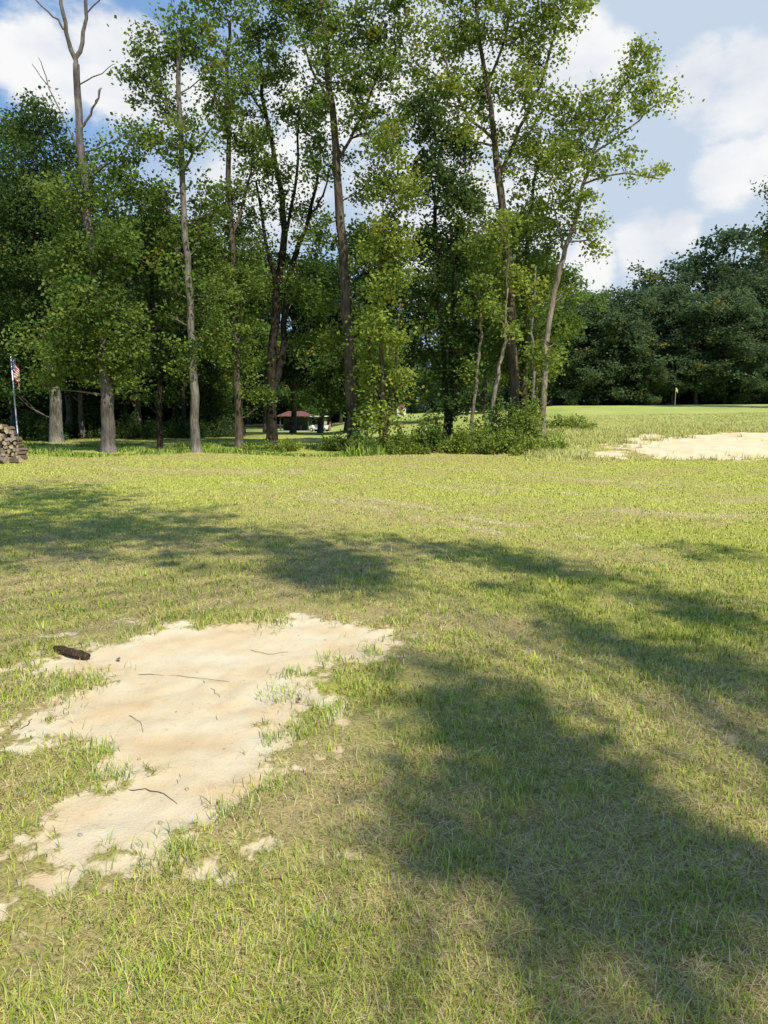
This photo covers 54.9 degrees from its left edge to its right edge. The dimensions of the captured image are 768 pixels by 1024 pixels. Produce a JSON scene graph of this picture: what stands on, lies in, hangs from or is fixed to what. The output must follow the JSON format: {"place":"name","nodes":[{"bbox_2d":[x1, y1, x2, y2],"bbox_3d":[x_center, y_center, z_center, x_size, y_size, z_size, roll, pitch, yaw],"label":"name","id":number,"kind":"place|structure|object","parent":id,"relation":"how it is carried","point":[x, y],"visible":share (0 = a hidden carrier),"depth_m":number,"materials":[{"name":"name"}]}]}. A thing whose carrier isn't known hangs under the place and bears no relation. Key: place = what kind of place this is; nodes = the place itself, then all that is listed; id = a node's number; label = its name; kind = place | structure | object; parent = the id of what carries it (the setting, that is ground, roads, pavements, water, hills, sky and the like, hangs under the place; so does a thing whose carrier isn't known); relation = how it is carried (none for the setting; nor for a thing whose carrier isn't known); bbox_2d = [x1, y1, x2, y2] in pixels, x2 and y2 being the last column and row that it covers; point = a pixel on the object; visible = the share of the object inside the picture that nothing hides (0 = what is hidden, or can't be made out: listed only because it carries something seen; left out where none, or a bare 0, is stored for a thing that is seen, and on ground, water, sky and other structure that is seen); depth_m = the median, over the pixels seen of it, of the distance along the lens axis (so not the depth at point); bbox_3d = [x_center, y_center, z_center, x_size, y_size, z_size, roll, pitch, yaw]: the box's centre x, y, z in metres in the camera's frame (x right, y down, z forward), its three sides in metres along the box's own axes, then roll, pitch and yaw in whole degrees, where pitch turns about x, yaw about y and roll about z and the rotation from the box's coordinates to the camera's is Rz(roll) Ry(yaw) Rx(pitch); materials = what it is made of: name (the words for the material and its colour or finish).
{"place":"outdoors","nodes":[
{"label":"outdoors","id":0,"kind":"place"},
{"bbox_2d":[0,404,767,1023],"bbox_3d":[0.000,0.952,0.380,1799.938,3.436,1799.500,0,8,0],"label":"ground","id":1,"kind":"structure","parent":0,"point":[306,796],"depth_m":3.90,"materials":[{"name":"green plant"}]},
{"bbox_2d":[10,396,18,430],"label":"woodland tree","id":2,"kind":"object","parent":1,"relation":"on","point":[12,420],"depth_m":69.08,"materials":[{"name":"green plant"}]},
{"bbox_2d":[10,354,18,436],"bbox_3d":[-14.826,-4.292,29.692,0.166,4.022,0.086,0,8,0],"label":"flagpole","id":3,"kind":"object","parent":1,"relation":"on","point":[14,397],"visible":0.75,"depth_m":29.64,"materials":[{"name":"metal"}]},
{"bbox_2d":[12,358,19,390],"bbox_3d":[-14.698,-5.477,29.528,0.260,1.340,0.164,0,8,0],"label":"american flag","id":4,"kind":"object","parent":3,"relation":"attached to","point":[16,372],"visible":0.9,"depth_m":29.50,"materials":[{"name":"multicoloured fabric"}]},
{"bbox_2d":[0,99,59,409],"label":"broadleaf tree","id":5,"kind":"object","parent":1,"relation":"on","point":[7,375],"visible":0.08,"depth_m":39.28,"materials":[{"name":"green plant"}]},
{"bbox_2d":[0,408,71,441],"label":"leafy shrub","id":6,"kind":"object","parent":1,"relation":"on","point":[32,431],"visible":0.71,"depth_m":39.42,"materials":[{"name":"green plant"}]},
{"bbox_2d":[20,217,53,428],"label":"woodland tree","id":7,"kind":"object","parent":1,"relation":"on","point":[25,406],"depth_m":57.15,"materials":[{"name":"green plant"}]},
{"bbox_2d":[27,373,99,431],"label":"woodland tree","id":8,"kind":"object","parent":1,"relation":"on","point":[43,399],"visible":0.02,"depth_m":71.10,"materials":[{"name":"green plant"}]},
{"bbox_2d":[0,80,129,442],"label":"broadleaf tree","id":9,"kind":"object","parent":1,"relation":"on","point":[22,214],"visible":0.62,"depth_m":35.61,"materials":[{"name":"green plant"}]},
{"bbox_2d":[24,290,115,437],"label":"woodland tree","id":10,"kind":"object","parent":1,"relation":"on","point":[80,415],"visible":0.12,"depth_m":42.87,"materials":[{"name":"green plant"}]},
{"bbox_2d":[12,216,129,435],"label":"woodland tree","id":11,"kind":"object","parent":1,"relation":"on","point":[69,411],"visible":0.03,"depth_m":46.33,"materials":[{"name":"green plant"}]},
{"bbox_2d":[62,415,101,437],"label":"leafy shrub","id":12,"kind":"object","parent":1,"relation":"on","point":[90,433],"visible":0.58,"depth_m":44.40,"materials":[{"name":"green plant"}]},
{"bbox_2d":[0,0,175,452],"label":"broadleaf tree","id":13,"kind":"object","parent":1,"relation":"on","point":[85,289],"visible":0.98,"depth_m":27.16,"materials":[{"name":"green plant"}]},
{"bbox_2d":[21,209,169,417],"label":"woodland tree","id":14,"kind":"object","parent":1,"relation":"on","point":[97,405],"visible":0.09,"depth_m":53.21,"materials":[{"name":"green plant"}]},
{"bbox_2d":[25,199,212,429],"bbox_3d":[-15.183,-11.078,43.481,11.230,13.633,8.709,-6,10,-36],"label":"woodland tree","id":15,"kind":"object","parent":1,"relation":"on","point":[135,403],"visible":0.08,"depth_m":42.90,"materials":[{"name":"green plant"}]},
{"bbox_2d":[97,409,156,438],"bbox_3d":[-14.670,-4.947,42.639,3.492,2.045,3.229,0,8,0],"label":"leafy shrub","id":16,"kind":"object","parent":1,"relation":"on","point":[125,431],"visible":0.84,"depth_m":42.28,"materials":[{"name":"green plant"}]},
{"bbox_2d":[105,173,218,449],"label":"young tree","id":17,"kind":"object","parent":1,"relation":"on","point":[150,296],"visible":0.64,"depth_m":29.55,"materials":[{"name":"green plant"}]},
{"bbox_2d":[110,264,243,437],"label":"woodland tree","id":18,"kind":"object","parent":1,"relation":"on","point":[179,330],"visible":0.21,"depth_m":42.49,"materials":[{"name":"green plant"}]},
{"bbox_2d":[97,184,257,422],"bbox_3d":[-15.526,-13.628,50.973,12.448,16.972,12.398,-4,9,-29],"label":"woodland tree","id":19,"kind":"object","parent":1,"relation":"on","point":[174,411],"visible":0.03,"depth_m":49.42,"materials":[{"name":"green plant"}]},
{"bbox_2d":[106,0,256,452],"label":"broadleaf tree","id":20,"kind":"object","parent":1,"relation":"on","point":[175,51],"visible":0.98,"depth_m":27.44,"materials":[{"name":"green plant"}]},
{"bbox_2d":[152,415,210,437],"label":"leafy shrub","id":21,"kind":"object","parent":1,"relation":"on","point":[175,430],"visible":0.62,"depth_m":43.00,"materials":[{"name":"green plant"}]},
{"bbox_2d":[163,293,260,436],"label":"woodland tree","id":22,"kind":"object","parent":1,"relation":"on","point":[208,407],"visible":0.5,"depth_m":45.98,"materials":[{"name":"green plant"}]},
{"bbox_2d":[142,204,292,428],"bbox_3d":[-14.034,-14.681,58.852,12.773,17.136,13.600,-5,9,-34],"label":"woodland tree","id":23,"kind":"object","parent":1,"relation":"on","point":[225,243],"depth_m":56.89,"materials":[{"name":"green plant"}]},
{"bbox_2d":[201,414,245,436],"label":"leafy shrub","id":24,"kind":"object","parent":1,"relation":"on","point":[223,431],"visible":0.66,"depth_m":45.44,"materials":[{"name":"green plant"}]},
{"bbox_2d":[170,254,288,428],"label":"woodland tree","id":25,"kind":"object","parent":1,"relation":"on","point":[266,325],"visible":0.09,"depth_m":47.90,"materials":[{"name":"green plant"}]},
{"bbox_2d":[176,0,299,447],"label":"broadleaf tree","id":26,"kind":"object","parent":1,"relation":"on","point":[233,254],"visible":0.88,"depth_m":30.41,"materials":[{"name":"green plant"}]},
{"bbox_2d":[194,250,302,435],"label":"woodland tree","id":27,"kind":"object","parent":1,"relation":"on","point":[266,318],"visible":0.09,"depth_m":50.93,"materials":[{"name":"green plant"}]},
{"bbox_2d":[218,249,290,432],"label":"woodland tree","id":28,"kind":"object","parent":1,"relation":"on","point":[251,406],"visible":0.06,"depth_m":64.25,"materials":[{"name":"green plant"}]},
{"bbox_2d":[234,436,302,452],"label":"leafy shrub","id":29,"kind":"object","parent":1,"relation":"on","point":[279,447],"visible":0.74,"depth_m":29.08,"materials":[{"name":"green plant"}]},
{"bbox_2d":[221,251,326,433],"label":"woodland tree","id":30,"kind":"object","parent":1,"relation":"on","point":[285,374],"visible":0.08,"depth_m":60.27,"materials":[{"name":"green plant"}]},
{"bbox_2d":[215,0,363,446],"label":"broadleaf tree","id":31,"kind":"object","parent":1,"relation":"on","point":[273,371],"visible":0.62,"depth_m":31.41,"materials":[{"name":"green plant"}]},
{"bbox_2d":[22,422,566,457],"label":"weeds","id":32,"kind":"object","parent":1,"relation":"on","point":[207,446],"visible":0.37,"depth_m":27.84,"materials":[{"name":"green plant"}]},
{"bbox_2d":[277,411,313,430],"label":"picnic pavilion","id":33,"kind":"structure","parent":1,"relation":"on","point":[305,423],"depth_m":100.83,"materials":[{"name":"concrete"}]},
{"bbox_2d":[260,244,341,433],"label":"woodland tree","id":34,"kind":"object","parent":1,"relation":"on","point":[293,423],"visible":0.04,"depth_m":66.31,"materials":[{"name":"green plant"}]},
{"bbox_2d":[277,328,325,420],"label":"woodland tree","id":35,"kind":"object","parent":1,"relation":"on","point":[286,401],"visible":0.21,"depth_m":115.29,"materials":[{"name":"green plant"}]},
{"bbox_2d":[309,416,328,431],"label":"golf cart","id":36,"kind":"object","parent":1,"relation":"on","point":[314,427],"visible":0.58,"depth_m":89.26,"materials":[{"name":"white plastic"}]},
{"bbox_2d":[298,375,343,426],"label":"woodland tree","id":37,"kind":"object","parent":1,"relation":"on","point":[329,413],"visible":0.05,"depth_m":116.75,"materials":[{"name":"green plant"}]},
{"bbox_2d":[284,269,368,432],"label":"woodland tree","id":38,"kind":"object","parent":1,"relation":"on","point":[320,428],"visible":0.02,"depth_m":68.88,"materials":[{"name":"green plant"}]},
{"bbox_2d":[317,428,350,451],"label":"leafy shrub","id":39,"kind":"object","parent":1,"relation":"on","point":[331,443],"visible":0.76,"depth_m":29.23,"materials":[{"name":"green plant"}]},
{"bbox_2d":[281,241,413,432],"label":"woodland tree","id":40,"kind":"object","parent":1,"relation":"on","point":[329,375],"visible":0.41,"depth_m":54.03,"materials":[{"name":"green plant"}]},
{"bbox_2d":[273,0,430,439],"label":"broadleaf tree","id":41,"kind":"object","parent":1,"relation":"on","point":[370,32],"visible":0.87,"depth_m":28.85,"materials":[{"name":"green plant"}]},
{"bbox_2d":[294,220,422,426],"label":"woodland tree","id":42,"kind":"object","parent":1,"relation":"on","point":[331,248],"visible":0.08,"depth_m":59.83,"materials":[{"name":"green plant"}]},
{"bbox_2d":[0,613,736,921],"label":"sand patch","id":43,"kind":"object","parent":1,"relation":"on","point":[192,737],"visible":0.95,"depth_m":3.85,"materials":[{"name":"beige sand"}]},
{"bbox_2d":[52,645,90,658],"bbox_3d":[-2.085,0.937,4.931,0.329,0.066,0.062,4,9,27],"label":"wood chunk","id":44,"kind":"object","parent":43,"relation":"on","point":[73,652],"visible":0.99,"depth_m":4.90,"materials":[{"name":"brown wood"}]},
{"bbox_2d":[336,419,401,453],"bbox_3d":[-0.521,-2.689,27.626,2.044,1.576,2.077,-7,10,-40],"label":"leafy shrub","id":45,"kind":"object","parent":1,"relation":"on","point":[353,440],"visible":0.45,"depth_m":27.46,"materials":[{"name":"green plant"}]},
{"bbox_2d":[313,217,440,408],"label":"woodland tree","id":46,"kind":"object","parent":1,"relation":"on","point":[425,354],"visible":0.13,"depth_m":60.82,"materials":[{"name":"green plant"}]},
{"bbox_2d":[0,365,767,431],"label":"distant wood","id":47,"kind":"object","parent":1,"relation":"on","point":[146,413],"visible":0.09,"depth_m":85.36,"materials":[{"name":"green plant"}]},
{"bbox_2d":[337,101,438,446],"bbox_3d":[0.184,-8.384,27.608,3.879,12.576,3.905,0,8,0],"label":"vine clad tree","id":48,"kind":"object","parent":1,"relation":"on","point":[389,245],"visible":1,"depth_m":27.22,"materials":[{"name":"green plant"}]},
{"bbox_2d":[376,423,432,454],"bbox_3d":[0.725,-2.674,27.472,2.098,1.474,1.707,0,8,0],"label":"leafy shrub","id":49,"kind":"object","parent":1,"relation":"on","point":[400,437],"visible":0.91,"depth_m":27.32,"materials":[{"name":"green plant"}]},
{"bbox_2d":[400,347,429,413],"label":"woodland tree","id":50,"kind":"object","parent":1,"relation":"on","point":[413,404],"visible":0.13,"depth_m":197.54,"materials":[{"name":"green plant"}]},
{"bbox_2d":[409,347,446,412],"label":"woodland tree","id":51,"kind":"object","parent":1,"relation":"on","point":[421,375],"visible":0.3,"depth_m":185.85,"materials":[{"name":"green plant"}]},
{"bbox_2d":[408,408,448,452],"bbox_3d":[1.598,-2.995,27.953,1.738,1.928,1.368,0,8,0],"label":"leafy shrub","id":52,"kind":"object","parent":1,"relation":"on","point":[432,432],"visible":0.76,"depth_m":27.86,"materials":[{"name":"green plant"}]},
{"bbox_2d":[388,68,503,441],"bbox_3d":[2.585,-9.606,29.760,5.110,14.346,4.985,0,8,0],"label":"broadleaf tree","id":53,"kind":"object","parent":1,"relation":"on","point":[444,176],"visible":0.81,"depth_m":29.62,"materials":[{"name":"green plant"}]},
{"bbox_2d":[425,346,474,411],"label":"woodland tree","id":54,"kind":"object","parent":1,"relation":"on","point":[441,409],"visible":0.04,"depth_m":207.24,"materials":[{"name":"green plant"}]},
{"bbox_2d":[428,377,474,410],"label":"woodland tree","id":55,"kind":"object","parent":1,"relation":"on","point":[435,389],"visible":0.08,"depth_m":183.81,"materials":[{"name":"green plant"}]},
{"bbox_2d":[433,434,478,453],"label":"leafy shrub","id":56,"kind":"object","parent":1,"relation":"on","point":[449,447],"visible":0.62,"depth_m":27.34,"materials":[{"name":"green plant"}]},
{"bbox_2d":[399,234,515,415],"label":"woodland tree","id":57,"kind":"object","parent":1,"relation":"on","point":[427,322],"visible":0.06,"depth_m":59.74,"materials":[{"name":"green plant"}]},
{"bbox_2d":[446,231,512,436],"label":"young tree","id":58,"kind":"object","parent":1,"relation":"on","point":[488,251],"visible":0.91,"depth_m":28.77,"materials":[{"name":"green plant"}]},
{"bbox_2d":[449,418,515,454],"bbox_3d":[3.623,-2.679,27.292,2.389,1.577,2.040,-5,9,-34],"label":"leafy shrub","id":59,"kind":"object","parent":1,"relation":"on","point":[474,441],"visible":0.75,"depth_m":27.11,"materials":[{"name":"green plant"}]},
{"bbox_2d":[397,194,581,413],"bbox_3d":[7.488,-15.392,56.151,11.975,16.065,12.750,-5,9,-32],"label":"woodland tree","id":60,"kind":"object","parent":1,"relation":"on","point":[474,333],"visible":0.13,"depth_m":55.99,"materials":[{"name":"green plant"}]},
{"bbox_2d":[473,359,506,409],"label":"woodland tree","id":61,"kind":"object","parent":1,"relation":"on","point":[491,389],"visible":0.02,"depth_m":147.94,"materials":[{"name":"green plant"}]},
{"bbox_2d":[391,0,599,416],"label":"broadleaf tree","id":62,"kind":"object","parent":1,"relation":"on","point":[527,146],"visible":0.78,"depth_m":28.83,"materials":[{"name":"green plant"}]},
{"bbox_2d":[463,207,534,431],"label":"young tree","id":63,"kind":"object","parent":1,"relation":"on","point":[502,277],"visible":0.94,"depth_m":28.51,"materials":[{"name":"green plant"}]},
{"bbox_2d":[467,394,535,440],"bbox_3d":[4.590,-3.400,28.858,2.604,2.354,2.196,0,8,0],"label":"leafy shrub","id":64,"kind":"object","parent":1,"relation":"on","point":[500,424],"visible":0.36,"depth_m":28.70,"materials":[{"name":"green plant"}]},
{"bbox_2d":[477,427,527,455],"bbox_3d":[4.449,-2.460,26.753,2.205,1.281,2.276,0,8,0],"label":"leafy shrub","id":65,"kind":"object","parent":1,"relation":"on","point":[507,439],"visible":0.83,"depth_m":26.69,"materials":[{"name":"green plant"}]},
{"bbox_2d":[449,240,565,396],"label":"woodland tree","id":66,"kind":"object","parent":1,"relation":"on","point":[508,388],"visible":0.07,"depth_m":61.18,"materials":[{"name":"green plant"}]},
{"bbox_2d":[486,368,530,407],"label":"woodland tree","id":67,"kind":"object","parent":1,"relation":"on","point":[505,396],"visible":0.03,"depth_m":104.53,"materials":[{"name":"green plant"}]},
{"bbox_2d":[502,397,545,443],"bbox_3d":[5.598,-3.360,28.872,1.803,2.219,1.885,-7,10,-40],"label":"leafy shrub","id":68,"kind":"object","parent":1,"relation":"on","point":[532,425],"visible":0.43,"depth_m":28.61,"materials":[{"name":"green plant"}]},
{"bbox_2d":[469,130,584,409],"bbox_3d":[6.052,-9.350,31.597,5.265,12.768,3.759,0,8,0],"label":"broadleaf tree","id":69,"kind":"object","parent":1,"relation":"on","point":[527,254],"visible":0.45,"depth_m":31.40,"materials":[{"name":"green plant"}]},
{"bbox_2d":[507,258,566,424],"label":"young tree","id":70,"kind":"object","parent":1,"relation":"on","point":[533,347],"visible":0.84,"depth_m":29.17,"materials":[{"name":"green plant"}]},
{"bbox_2d":[507,431,569,453],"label":"leafy shrub","id":71,"kind":"object","parent":1,"relation":"on","point":[528,444],"visible":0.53,"depth_m":26.58,"materials":[{"name":"green plant"}]},
{"bbox_2d":[484,249,612,401],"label":"woodland tree","id":72,"kind":"object","parent":1,"relation":"on","point":[571,275],"visible":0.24,"depth_m":57.30,"materials":[{"name":"green plant"}]},
{"bbox_2d":[528,320,595,405],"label":"woodland tree","id":73,"kind":"object","parent":1,"relation":"on","point":[571,353],"visible":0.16,"depth_m":82.87,"materials":[{"name":"green plant"}]},
{"bbox_2d":[546,413,597,429],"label":"leafy shrub","id":74,"kind":"object","parent":1,"relation":"on","point":[571,422],"visible":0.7,"depth_m":35.32,"materials":[{"name":"green plant"}]},
{"bbox_2d":[528,295,619,405],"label":"woodland tree","id":75,"kind":"object","parent":1,"relation":"on","point":[584,306],"visible":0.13,"depth_m":82.89,"materials":[{"name":"green plant"}]},
{"bbox_2d":[549,323,618,405],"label":"woodland tree","id":76,"kind":"object","parent":1,"relation":"on","point":[588,370],"visible":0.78,"depth_m":81.39,"materials":[{"name":"green plant"}]},
{"bbox_2d":[557,286,628,405],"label":"woodland tree","id":77,"kind":"object","parent":1,"relation":"on","point":[589,301],"visible":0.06,"depth_m":90.08,"materials":[{"name":"green plant"}]},
{"bbox_2d":[572,304,654,405],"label":"woodland tree","id":78,"kind":"object","parent":1,"relation":"on","point":[611,365],"visible":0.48,"depth_m":81.95,"materials":[{"name":"green plant"}]},
{"bbox_2d":[529,31,704,439],"bbox_3d":[8.861,-10.308,28.993,6.630,15.447,3.530,0,8,0],"label":"broadleaf tree","id":79,"kind":"object","parent":1,"relation":"on","point":[565,150],"visible":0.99,"depth_m":28.17,"materials":[{"name":"green plant"}]},
{"bbox_2d":[577,284,664,405],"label":"woodland tree","id":80,"kind":"object","parent":1,"relation":"on","point":[627,294],"visible":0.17,"depth_m":83.77,"materials":[{"name":"green plant"}]},
{"bbox_2d":[588,307,678,404],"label":"woodland tree","id":81,"kind":"object","parent":1,"relation":"on","point":[636,345],"visible":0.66,"depth_m":81.03,"materials":[{"name":"green plant"}]},
{"bbox_2d":[630,357,681,404],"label":"woodland tree","id":82,"kind":"object","parent":1,"relation":"on","point":[658,374],"visible":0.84,"depth_m":81.95,"materials":[{"name":"green plant"}]},
{"bbox_2d":[629,280,695,404],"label":"woodland tree","id":83,"kind":"object","parent":1,"relation":"on","point":[669,294],"visible":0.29,"depth_m":85.92,"materials":[{"name":"green plant"}]},
{"bbox_2d":[575,432,767,460],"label":"sand bank","id":84,"kind":"structure","parent":1,"relation":"on","point":[749,445],"depth_m":27.98,"materials":[{"name":"beige sand"}]},
{"bbox_2d":[643,325,703,404],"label":"woodland tree","id":85,"kind":"object","parent":1,"relation":"on","point":[664,397],"visible":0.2,"depth_m":84.42,"materials":[{"name":"green plant"}]},
{"bbox_2d":[626,253,726,404],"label":"woodland tree","id":86,"kind":"object","parent":1,"relation":"on","point":[690,277],"visible":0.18,"depth_m":93.54,"materials":[{"name":"green plant"}]},
{"bbox_2d":[648,334,704,404],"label":"woodland tree","id":87,"kind":"object","parent":1,"relation":"on","point":[669,389],"visible":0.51,"depth_m":83.52,"materials":[{"name":"green plant"}]},
{"bbox_2d":[648,302,748,404],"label":"woodland tree","id":88,"kind":"object","parent":1,"relation":"on","point":[691,377],"visible":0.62,"depth_m":82.66,"materials":[{"name":"green plant"}]},
{"bbox_2d":[654,285,764,404],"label":"woodland tree","id":89,"kind":"object","parent":1,"relation":"on","point":[684,315],"visible":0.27,"depth_m":83.49,"materials":[{"name":"green plant"}]},
{"bbox_2d":[660,223,767,404],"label":"woodland tree","id":90,"kind":"object","parent":1,"relation":"on","point":[724,239],"visible":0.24,"depth_m":91.12,"materials":[{"name":"green plant"}]},
{"bbox_2d":[667,286,767,404],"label":"woodland tree","id":91,"kind":"object","parent":1,"relation":"on","point":[731,330],"visible":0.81,"depth_m":81.02,"materials":[{"name":"green plant"}]},
{"bbox_2d":[705,269,767,404],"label":"woodland tree","id":92,"kind":"object","parent":1,"relation":"on","point":[760,286],"visible":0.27,"depth_m":84.98,"materials":[{"name":"green plant"}]},
{"bbox_2d":[716,340,767,404],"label":"woodland tree","id":93,"kind":"object","parent":1,"relation":"on","point":[753,386],"visible":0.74,"depth_m":81.73,"materials":[{"name":"green plant"}]},
{"bbox_2d":[731,327,767,403],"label":"woodland tree","id":94,"kind":"object","parent":1,"relation":"on","point":[763,399],"visible":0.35,"depth_m":83.85,"materials":[{"name":"green plant"}]},
{"bbox_2d":[737,257,767,404],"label":"woodland tree","id":95,"kind":"object","parent":1,"relation":"on","point":[762,268],"visible":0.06,"depth_m":88.51,"materials":[{"name":"green plant"}]},
{"bbox_2d":[742,318,767,394],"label":"woodland tree","id":96,"kind":"object","parent":1,"relation":"on","point":[764,329],"visible":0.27,"depth_m":83.84,"materials":[{"name":"green plant"}]},
{"bbox_2d":[748,175,767,252],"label":"broadleaf tree","id":97,"kind":"object","parent":1,"relation":"on","point":[759,230],"visible":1,"depth_m":50.25,"materials":[{"name":"green plant"}]},
{"bbox_2d":[0,0,767,406],"label":"sky","id":98,"kind":"structure","parent":0,"point":[715,146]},
{"bbox_2d":[524,412,767,461],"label":"rough grass","id":99,"kind":"structure","parent":0,"point":[599,434],"depth_m":33.32,"materials":[{"name":"green plant"}]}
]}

